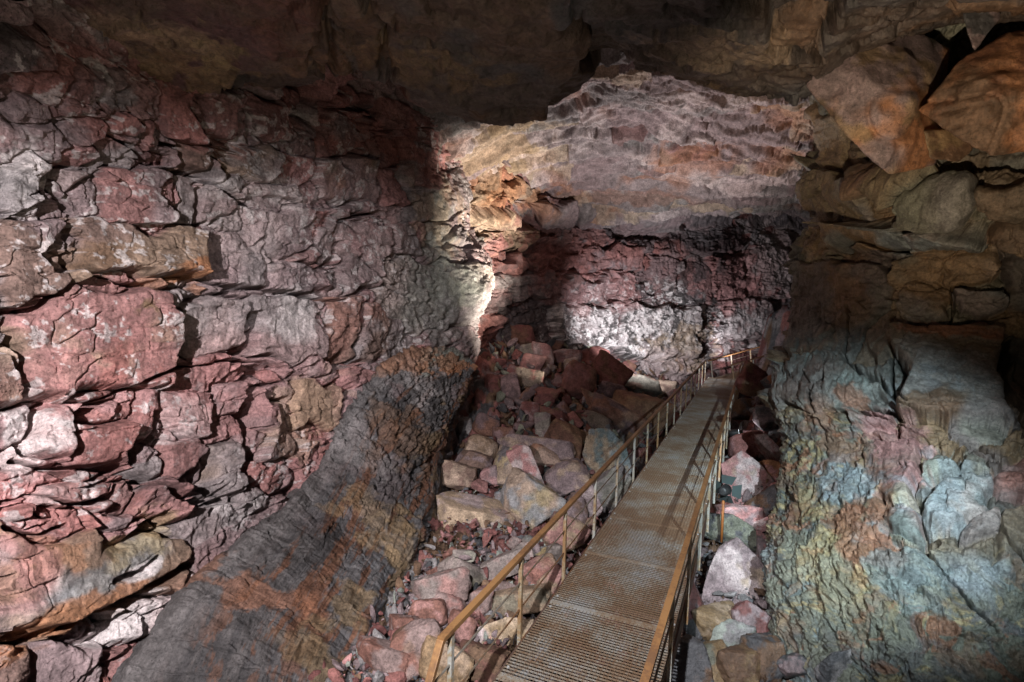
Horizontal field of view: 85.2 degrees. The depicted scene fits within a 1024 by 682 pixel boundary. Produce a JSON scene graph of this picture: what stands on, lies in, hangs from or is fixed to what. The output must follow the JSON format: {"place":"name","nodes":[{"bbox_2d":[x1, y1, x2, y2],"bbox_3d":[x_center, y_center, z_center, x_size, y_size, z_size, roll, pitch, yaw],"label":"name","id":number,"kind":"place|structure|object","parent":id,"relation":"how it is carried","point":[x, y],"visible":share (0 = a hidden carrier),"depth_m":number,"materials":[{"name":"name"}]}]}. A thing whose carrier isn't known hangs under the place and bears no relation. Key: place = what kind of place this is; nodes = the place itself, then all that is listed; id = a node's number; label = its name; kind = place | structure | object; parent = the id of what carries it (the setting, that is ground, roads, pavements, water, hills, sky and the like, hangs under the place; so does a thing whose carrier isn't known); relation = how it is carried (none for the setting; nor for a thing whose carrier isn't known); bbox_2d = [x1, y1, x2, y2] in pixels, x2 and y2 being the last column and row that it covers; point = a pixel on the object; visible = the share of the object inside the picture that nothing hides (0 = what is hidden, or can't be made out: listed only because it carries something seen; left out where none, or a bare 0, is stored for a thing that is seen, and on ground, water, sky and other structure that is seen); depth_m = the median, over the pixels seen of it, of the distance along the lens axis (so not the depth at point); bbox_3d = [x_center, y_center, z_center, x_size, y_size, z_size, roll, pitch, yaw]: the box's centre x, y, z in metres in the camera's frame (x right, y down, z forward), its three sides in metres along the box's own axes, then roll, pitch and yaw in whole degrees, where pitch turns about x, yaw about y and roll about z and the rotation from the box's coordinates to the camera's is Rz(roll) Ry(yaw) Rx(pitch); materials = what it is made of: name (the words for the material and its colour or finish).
{"place":"outdoors","nodes":[
{"label":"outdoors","id":0,"kind":"place"},
{"bbox_2d":[0,0,494,681],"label":"cave wall","id":1,"kind":"structure","parent":0,"point":[216,310],"depth_m":8.54,"materials":[{"name":"stone"}]},
{"bbox_2d":[111,345,479,681],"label":"lava bench terrain","id":2,"kind":"structure","parent":0,"point":[299,583],"depth_m":9.03,"materials":[{"name":"stone"}]},
{"bbox_2d":[100,305,790,681],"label":"cave floor","id":3,"kind":"structure","parent":0,"point":[482,391],"depth_m":11.88,"materials":[{"name":"stone"}]},
{"bbox_2d":[356,635,409,672],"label":"boulder","id":4,"kind":"object","parent":3,"relation":"on","point":[376,654],"visible":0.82,"depth_m":7.18,"materials":[{"name":"stone"}]},
{"bbox_2d":[389,613,418,629],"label":"stone","id":5,"kind":"object","parent":3,"relation":"on","point":[398,620],"visible":0.45,"depth_m":8.03,"materials":[{"name":"stone"}]},
{"bbox_2d":[390,618,443,681],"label":"boulder","id":6,"kind":"object","parent":3,"relation":"on","point":[409,637],"visible":0.52,"depth_m":7.29,"materials":[{"name":"stone"}]},
{"bbox_2d":[407,598,447,625],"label":"boulder","id":7,"kind":"object","parent":3,"relation":"on","point":[433,608],"visible":0.66,"depth_m":8.25,"materials":[{"name":"stone"}]},
{"bbox_2d":[411,566,471,600],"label":"boulder","id":8,"kind":"object","parent":3,"relation":"on","point":[456,582],"visible":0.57,"depth_m":8.74,"materials":[{"name":"stone"}]},
{"bbox_2d":[418,635,473,681],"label":"boulder","id":9,"kind":"object","parent":3,"relation":"on","point":[463,663],"visible":0.52,"depth_m":7.13,"materials":[{"name":"stone"}]},
{"bbox_2d":[434,592,466,621],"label":"stone","id":10,"kind":"object","parent":3,"relation":"on","point":[453,601],"visible":0.3,"depth_m":8.47,"materials":[{"name":"stone"}]},
{"bbox_2d":[440,460,476,489],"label":"boulder","id":11,"kind":"object","parent":3,"relation":"on","point":[458,476],"visible":0.84,"depth_m":13.17,"materials":[{"name":"stone"}]},
{"bbox_2d":[447,608,477,642],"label":"stone","id":12,"kind":"object","parent":3,"relation":"on","point":[466,629],"visible":0.67,"depth_m":8.02,"materials":[{"name":"stone"}]},
{"bbox_2d":[437,555,488,585],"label":"boulder","id":13,"kind":"object","parent":3,"relation":"on","point":[477,574],"visible":0.5,"depth_m":9.41,"materials":[{"name":"stone"}]},
{"bbox_2d":[452,549,475,562],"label":"stone","id":14,"kind":"object","parent":3,"relation":"on","point":[468,552],"visible":0.74,"depth_m":10.05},
{"bbox_2d":[455,449,492,471],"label":"boulder","id":15,"kind":"object","parent":3,"relation":"on","point":[477,460],"visible":0.78,"depth_m":14.28,"materials":[{"name":"stone"}]},
{"bbox_2d":[436,491,514,533],"bbox_3d":[-0.789,3.954,12.724,1.754,1.313,2.217,0,7,0],"label":"rock slab","id":16,"kind":"object","parent":3,"relation":"on","point":[461,507],"visible":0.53,"depth_m":11.89,"materials":[{"name":"stone"}]},
{"bbox_2d":[470,478,488,492],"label":"stone","id":17,"kind":"object","parent":16,"relation":"on","point":[480,485],"visible":0.97,"depth_m":13.02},
{"bbox_2d":[464,434,497,460],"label":"boulder","id":18,"kind":"object","parent":3,"relation":"on","point":[486,445],"visible":0.64,"depth_m":14.75,"materials":[{"name":"stone"}]},
{"bbox_2d":[468,585,493,617],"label":"stone","id":19,"kind":"object","parent":3,"relation":"on","point":[484,607],"visible":0.54,"depth_m":8.70,"materials":[{"name":"stone"}]},
{"bbox_2d":[459,639,511,681],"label":"boulder","id":20,"kind":"object","parent":3,"relation":"on","point":[487,668],"visible":0.48,"depth_m":7.35,"materials":[{"name":"stone"}]},
{"bbox_2d":[472,412,499,436],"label":"stone","id":21,"kind":"object","parent":3,"relation":"on","point":[483,424],"visible":0.77,"depth_m":15.81,"materials":[{"name":"stone"}]},
{"bbox_2d":[478,465,497,484],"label":"stone","id":22,"kind":"object","parent":3,"relation":"on","point":[488,474],"visible":0.71,"depth_m":13.61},
{"bbox_2d":[327,441,650,681],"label":"rubble","id":23,"kind":"object","parent":3,"relation":"on","point":[377,630],"visible":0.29,"depth_m":9.20,"materials":[{"name":"stone"}]},
{"bbox_2d":[479,549,520,579],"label":"stone","id":24,"kind":"object","parent":3,"relation":"on","point":[496,565],"visible":0.54,"depth_m":9.66,"materials":[{"name":"stone"}]},
{"bbox_2d":[493,444,512,488],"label":"boulder","id":25,"kind":"object","parent":3,"relation":"on","point":[503,464],"visible":0.66,"depth_m":13.68,"materials":[{"name":"stone"}]},
{"bbox_2d":[492,427,515,439],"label":"stone","id":26,"kind":"object","parent":3,"relation":"on","point":[498,432],"visible":0.48,"depth_m":15.54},
{"bbox_2d":[473,617,540,655],"bbox_3d":[-0.150,4.762,8.683,1.191,1.266,1.299,0,7,0],"label":"boulder","id":27,"kind":"object","parent":3,"relation":"on","point":[499,625],"visible":0.3,"depth_m":8.30,"materials":[{"name":"stone"}]},
{"bbox_2d":[500,372,521,399],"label":"stone","id":28,"kind":"object","parent":3,"relation":"on","point":[510,387],"visible":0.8,"depth_m":17.91,"materials":[{"name":"stone"}]},
{"bbox_2d":[491,582,552,617],"bbox_3d":[-0.024,4.253,9.033,1.415,0.534,0.601,0,7,0],"label":"rock slab","id":29,"kind":"object","parent":3,"relation":"on","point":[539,598],"visible":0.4,"depth_m":8.87,"materials":[{"name":"stone"}]},
{"bbox_2d":[492,577,515,590],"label":"stone","id":30,"kind":"object","parent":29,"relation":"on","point":[502,585],"visible":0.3,"depth_m":9.20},
{"bbox_2d":[511,542,533,560],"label":"stone","id":31,"kind":"object","parent":3,"relation":"on","point":[520,545],"visible":0.34,"depth_m":10.20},
{"bbox_2d":[510,325,535,344],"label":"boulder","id":32,"kind":"object","parent":3,"relation":"on","point":[523,334],"visible":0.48,"depth_m":23.41,"materials":[{"name":"stone"}]},
{"bbox_2d":[513,421,533,430],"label":"stone","id":33,"kind":"object","parent":3,"relation":"on","point":[528,424],"visible":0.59,"depth_m":16.13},
{"bbox_2d":[506,442,543,482],"bbox_3d":[0.408,3.247,13.794,1.181,1.319,0.798,5,9,35],"label":"rock slab","id":34,"kind":"object","parent":3,"relation":"on","point":[520,455],"visible":0.6,"depth_m":13.67,"materials":[{"name":"stone"}]},
{"bbox_2d":[519,343,532,357],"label":"stone","id":35,"kind":"object","parent":3,"relation":"on","point":[525,348],"visible":0.37,"depth_m":21.98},
{"bbox_2d":[519,387,535,400],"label":"stone","id":36,"kind":"object","parent":3,"relation":"on","point":[528,393],"visible":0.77,"depth_m":17.79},
{"bbox_2d":[517,401,539,421],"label":"stone","id":37,"kind":"object","parent":3,"relation":"on","point":[529,409],"visible":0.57,"depth_m":16.95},
{"bbox_2d":[514,366,543,387],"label":"boulder","id":38,"kind":"object","parent":3,"relation":"on","point":[527,377],"visible":0.7,"depth_m":18.96,"materials":[{"name":"stone"}]},
{"bbox_2d":[500,467,565,530],"bbox_3d":[0.464,3.583,12.399,1.464,1.294,1.005,0,7,0],"label":"boulder","id":39,"kind":"object","parent":3,"relation":"on","point":[533,501],"visible":0.88,"depth_m":12.07,"materials":[{"name":"stone"}]},
{"bbox_2d":[519,353,546,370],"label":"boulder","id":40,"kind":"object","parent":3,"relation":"on","point":[538,361],"visible":0.62,"depth_m":20.39,"materials":[{"name":"stone"}]},
{"bbox_2d":[497,433,575,460],"bbox_3d":[0.639,2.918,15.328,2.246,0.851,0.898,0,7,0],"label":"rock slab","id":41,"kind":"object","parent":3,"relation":"on","point":[563,449],"visible":0.63,"depth_m":15.07,"materials":[{"name":"stone"}]},
{"bbox_2d":[523,553,555,583],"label":"boulder","id":42,"kind":"object","parent":3,"relation":"on","point":[541,567],"visible":0.49,"depth_m":9.53,"materials":[{"name":"stone"}]},
{"bbox_2d":[533,412,550,436],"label":"stone","id":43,"kind":"object","parent":3,"relation":"on","point":[542,421],"visible":0.74,"depth_m":16.05,"materials":[{"name":"stone"}]},
{"bbox_2d":[532,341,553,364],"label":"stone","id":44,"kind":"object","parent":3,"relation":"on","point":[543,349],"visible":0.63,"depth_m":21.78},
{"bbox_2d":[530,443,559,466],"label":"boulder","id":45,"kind":"object","parent":3,"relation":"on","point":[542,454],"visible":0.67,"depth_m":14.80,"materials":[{"name":"stone"}]},
{"bbox_2d":[532,387,560,407],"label":"boulder","id":46,"kind":"object","parent":3,"relation":"on","point":[542,396],"visible":0.78,"depth_m":18.19,"materials":[{"name":"stone"}]},
{"bbox_2d":[536,563,566,593],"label":"boulder","id":47,"kind":"object","parent":3,"relation":"on","point":[554,577],"visible":0.23,"depth_m":9.31,"materials":[{"name":"stone"}]},
{"bbox_2d":[539,406,567,421],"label":"boulder","id":48,"kind":"object","parent":3,"relation":"on","point":[557,414],"visible":0.35,"depth_m":17.03,"materials":[{"name":"stone"}]},
{"bbox_2d":[546,543,562,563],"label":"stone","id":49,"kind":"object","parent":3,"relation":"on","point":[555,550],"visible":0.4,"depth_m":10.27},
{"bbox_2d":[550,372,562,387],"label":"stone","id":50,"kind":"object","parent":3,"relation":"on","point":[556,381],"visible":0.77,"depth_m":20.23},
{"bbox_2d":[544,418,582,458],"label":"boulder","id":51,"kind":"object","parent":3,"relation":"on","point":[560,429],"visible":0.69,"depth_m":15.68,"materials":[{"name":"stone"}]},
{"bbox_2d":[543,458,589,496],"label":"boulder","id":52,"kind":"object","parent":3,"relation":"on","point":[566,477],"visible":0.84,"depth_m":13.83,"materials":[{"name":"stone"}]},
{"bbox_2d":[542,511,590,551],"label":"boulder","id":53,"kind":"object","parent":3,"relation":"on","point":[555,531],"visible":0.71,"depth_m":10.73,"materials":[{"name":"stone"}]},
{"bbox_2d":[553,349,582,365],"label":"boulder","id":54,"kind":"object","parent":3,"relation":"on","point":[560,355],"visible":0.51,"depth_m":22.77,"materials":[{"name":"stone"}]},
{"bbox_2d":[567,411,583,427],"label":"stone","id":55,"kind":"object","parent":3,"relation":"on","point":[578,421],"visible":0.6,"depth_m":17.70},
{"bbox_2d":[556,359,596,399],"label":"boulder","id":56,"kind":"object","parent":3,"relation":"on","point":[576,374],"visible":0.72,"depth_m":20.20,"materials":[{"name":"stone"}]},
{"bbox_2d":[566,492,587,523],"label":"boulder","id":57,"kind":"object","parent":3,"relation":"on","point":[577,506],"visible":0.52,"depth_m":12.13,"materials":[{"name":"stone"}]},
{"bbox_2d":[489,335,667,449],"bbox_3d":[2.718,1.475,22.567,7.186,3.460,15.841,2,7,15],"label":"rubble","id":58,"kind":"object","parent":3,"relation":"on","point":[508,405],"visible":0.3,"depth_m":18.99,"materials":[{"name":"stone"}]},
{"bbox_2d":[425,360,742,681],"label":"metal walkway","id":59,"kind":"structure","parent":3,"relation":"on","point":[693,443],"depth_m":7.87,"materials":[{"name":"metal"}]},
{"bbox_2d":[575,485,602,517],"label":"stone","id":60,"kind":"object","parent":3,"relation":"on","point":[588,494],"visible":0.46,"depth_m":12.63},
{"bbox_2d":[581,346,609,365],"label":"boulder","id":61,"kind":"object","parent":3,"relation":"on","point":[590,353],"visible":0.49,"depth_m":24.75,"materials":[{"name":"stone"}]},
{"bbox_2d":[580,410,613,431],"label":"rock slab","id":62,"kind":"object","parent":3,"relation":"on","point":[595,420],"visible":0.61,"depth_m":18.37,"materials":[{"name":"stone"}]},
{"bbox_2d":[582,428,632,476],"bbox_3d":[2.680,3.175,15.786,1.494,1.634,1.253,0,7,0],"label":"boulder","id":63,"kind":"object","parent":3,"relation":"on","point":[602,446],"visible":0.68,"depth_m":15.35,"materials":[{"name":"stone"}]},
{"bbox_2d":[596,381,625,398],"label":"boulder","id":64,"kind":"object","parent":3,"relation":"on","point":[607,388],"visible":0.43,"depth_m":20.77,"materials":[{"name":"stone"}]},
{"bbox_2d":[592,463,631,512],"bbox_3d":[2.357,3.640,13.483,1.191,1.542,0.903,0,7,0],"label":"rock slab","id":65,"kind":"object","parent":3,"relation":"on","point":[624,485],"visible":0.39,"depth_m":13.14,"materials":[{"name":"stone"}]},
{"bbox_2d":[592,350,633,386],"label":"boulder","id":66,"kind":"object","parent":3,"relation":"on","point":[607,366],"visible":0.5,"depth_m":22.25,"materials":[{"name":"stone"}]},
{"bbox_2d":[586,392,652,438],"bbox_3d":[3.655,2.829,19.613,2.474,2.026,1.268,0,7,0],"label":"rock slab","id":67,"kind":"object","parent":3,"relation":"on","point":[623,419],"visible":0.69,"depth_m":19.14,"materials":[{"name":"stone"}]},
{"bbox_2d":[580,387,593,407],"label":"boulder","id":68,"kind":"object","parent":67,"relation":"on","point":[587,395],"visible":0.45,"depth_m":19.51,"materials":[{"name":"stone"}]},
{"bbox_2d":[625,374,662,396],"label":"boulder","id":69,"kind":"object","parent":3,"relation":"on","point":[649,386],"visible":0.66,"depth_m":24.60,"materials":[{"name":"stone"}]},
{"bbox_2d":[612,389,676,435],"bbox_3d":[4.593,2.647,20.081,2.531,1.556,1.477,0,7,0],"label":"boulder","id":70,"kind":"object","parent":3,"relation":"on","point":[645,406],"visible":0.5,"depth_m":19.60,"materials":[{"name":"stone"}]},
{"bbox_2d":[658,380,676,396],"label":"stone","id":71,"kind":"object","parent":3,"relation":"on","point":[667,385],"visible":0.4,"depth_m":26.65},
{"bbox_2d":[666,388,691,413],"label":"stone","id":72,"kind":"object","parent":3,"relation":"on","point":[670,393],"visible":0.39,"depth_m":24.37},
{"bbox_2d":[667,578,703,641],"bbox_3d":[2.955,4.558,9.285,0.670,1.109,0.889,0,7,0],"label":"rock slab","id":73,"kind":"object","parent":3,"relation":"on","point":[695,602],"visible":0.26,"depth_m":9.07,"materials":[{"name":"stone"}]},
{"bbox_2d":[660,634,713,681],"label":"boulder","id":74,"kind":"object","parent":3,"relation":"on","point":[692,662],"visible":0.68,"depth_m":7.88,"materials":[{"name":"stone"}]},
{"bbox_2d":[691,600,734,640],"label":"boulder","id":75,"kind":"object","parent":3,"relation":"on","point":[707,618],"visible":0.38,"depth_m":8.96,"materials":[{"name":"stone"}]},
{"bbox_2d":[703,639,727,681],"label":"boulder","id":76,"kind":"object","parent":3,"relation":"on","point":[713,647],"visible":0.36,"depth_m":8.04,"materials":[{"name":"stone"}]},
{"bbox_2d":[674,394,781,681],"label":"rubble","id":77,"kind":"object","parent":3,"relation":"on","point":[762,592],"visible":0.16,"depth_m":10.64,"materials":[{"name":"stone"}]},
{"bbox_2d":[716,474,741,542],"bbox_3d":[4.379,3.482,11.486,0.546,1.322,0.457,5,9,37],"label":"floodlight","id":78,"kind":"object","parent":3,"relation":"on","point":[724,490],"visible":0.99,"depth_m":11.42,"materials":[{"name":"black metal"}]},
{"bbox_2d":[732,485,741,498],"bbox_3d":[4.611,3.096,11.417,0.216,0.296,0.052,0,7,0],"label":"barn door","id":79,"kind":"structure","parent":78,"relation":"in","point":[736,490],"depth_m":11.42,"materials":[{"name":"grey metal"}]},
{"bbox_2d":[704,513,755,550],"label":"boulder","id":80,"kind":"object","parent":3,"relation":"on","point":[744,532],"visible":0.65,"depth_m":11.58,"materials":[{"name":"stone"}]},
{"bbox_2d":[701,537,765,604],"bbox_3d":[4.245,4.577,10.486,1.097,1.905,1.648,4,8,26],"label":"boulder","id":81,"kind":"object","parent":3,"relation":"on","point":[737,565],"visible":0.58,"depth_m":10.13,"materials":[{"name":"stone"}]},
{"bbox_2d":[710,618,756,646],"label":"boulder","id":82,"kind":"object","parent":3,"relation":"on","point":[729,632],"visible":0.47,"depth_m":8.55,"materials":[{"name":"stone"}]},
{"bbox_2d":[708,346,764,378],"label":"side walkway","id":83,"kind":"structure","parent":3,"relation":"on","point":[733,375],"depth_m":30.52,"materials":[{"name":"metal"}]},
{"bbox_2d":[716,643,760,681],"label":"boulder","id":84,"kind":"object","parent":3,"relation":"on","point":[740,662],"visible":0.95,"depth_m":7.84,"materials":[{"name":"stone"}]},
{"bbox_2d":[714,504,765,525],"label":"boulder","id":85,"kind":"object","parent":3,"relation":"on","point":[750,514],"visible":0.42,"depth_m":12.05,"materials":[{"name":"stone"}]},
{"bbox_2d":[729,398,753,419],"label":"stone","id":86,"kind":"object","parent":3,"relation":"on","point":[740,407],"visible":0.67,"depth_m":18.45,"materials":[{"name":"stone"}]},
{"bbox_2d":[727,430,762,458],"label":"boulder","id":87,"kind":"object","parent":3,"relation":"on","point":[744,442],"visible":0.58,"depth_m":16.14,"materials":[{"name":"stone"}]},
{"bbox_2d":[721,451,773,504],"bbox_3d":[5.958,3.518,14.161,1.313,1.636,1.610,2,7,17],"label":"boulder","id":88,"kind":"object","parent":3,"relation":"on","point":[749,472],"visible":0.55,"depth_m":13.76,"materials":[{"name":"stone"}]},
{"bbox_2d":[731,600,770,632],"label":"stone","id":89,"kind":"object","parent":3,"relation":"on","point":[746,612],"visible":0.41,"depth_m":8.78,"materials":[{"name":"stone"}]},
{"bbox_2d":[734,359,767,396],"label":"boulder","id":90,"kind":"object","parent":3,"relation":"on","point":[751,375],"visible":0.85,"depth_m":18.03,"materials":[{"name":"stone"}]},
{"bbox_2d":[743,484,776,513],"bbox_3d":[5.992,3.700,12.976,1.092,0.734,0.640,0,7,0],"label":"rock slab","id":91,"kind":"object","parent":3,"relation":"on","point":[765,499],"visible":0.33,"depth_m":12.85,"materials":[{"name":"stone"}]},
{"bbox_2d":[752,517,768,531],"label":"stone","id":92,"kind":"object","parent":3,"relation":"on","point":[760,525],"visible":0.63,"depth_m":11.92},
{"bbox_2d":[756,530,766,558],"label":"stone","id":93,"kind":"object","parent":3,"relation":"on","point":[761,542],"visible":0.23,"depth_m":10.95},
{"bbox_2d":[739,632,785,681],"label":"boulder","id":94,"kind":"object","parent":3,"relation":"on","point":[769,648],"visible":0.63,"depth_m":7.95,"materials":[{"name":"stone"}]},
{"bbox_2d":[776,652,806,678],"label":"stone","id":95,"kind":"object","parent":94,"relation":"on","point":[790,665],"visible":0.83,"depth_m":7.77,"materials":[{"name":"stone"}]},
{"bbox_2d":[752,406,778,430],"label":"stone","id":96,"kind":"object","parent":3,"relation":"on","point":[763,418],"visible":0.7,"depth_m":16.46,"materials":[{"name":"stone"}]},
{"bbox_2d":[754,434,780,460],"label":"stone","id":97,"kind":"object","parent":3,"relation":"on","point":[767,446],"visible":0.77,"depth_m":15.13,"materials":[{"name":"stone"}]},
{"bbox_2d":[758,459,780,481],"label":"stone","id":98,"kind":"object","parent":3,"relation":"on","point":[771,467],"visible":0.42,"depth_m":13.95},
{"bbox_2d":[814,649,851,681],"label":"boulder","id":99,"kind":"object","parent":3,"relation":"on","point":[831,666],"visible":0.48,"depth_m":7.31,"materials":[{"name":"stone"}]},
{"bbox_2d":[12,0,1023,126],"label":"cave ceiling","id":100,"kind":"structure","parent":0,"point":[502,62],"depth_m":7.71,"materials":[{"name":"stone"}]},
{"bbox_2d":[806,34,949,173],"bbox_3d":[6.746,-4.456,10.274,2.020,3.162,4.276,5,9,35],"label":"boulder","id":101,"kind":"object","parent":100,"relation":"attached to","point":[872,102],"visible":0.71,"depth_m":8.84,"materials":[{"name":"stone"}]},
{"bbox_2d":[963,12,999,49],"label":"boulder","id":102,"kind":"object","parent":100,"relation":"attached to","point":[979,26],"visible":0.69,"depth_m":8.38,"materials":[{"name":"stone"}]},
{"bbox_2d":[412,48,814,225],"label":"cave ceiling","id":103,"kind":"structure","parent":0,"point":[617,138],"depth_m":19.80,"materials":[{"name":"stone"}]},
{"bbox_2d":[469,159,808,390],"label":"end cave wall","id":104,"kind":"structure","parent":0,"point":[680,299],"depth_m":29.45,"materials":[{"name":"stone"}]},
{"bbox_2d":[756,23,1023,681],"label":"facing cave wall","id":105,"kind":"structure","parent":0,"point":[892,397],"depth_m":9.49,"materials":[{"name":"stone"}]},
{"bbox_2d":[924,128,973,161],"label":"boulder","id":106,"kind":"object","parent":105,"relation":"attached to","point":[942,144],"visible":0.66,"depth_m":8.81,"materials":[{"name":"stone"}]},
{"bbox_2d":[918,30,1023,155],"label":"boulder","id":107,"kind":"object","parent":105,"relation":"attached to","point":[975,100],"visible":1,"depth_m":8.00,"materials":[{"name":"stone"}]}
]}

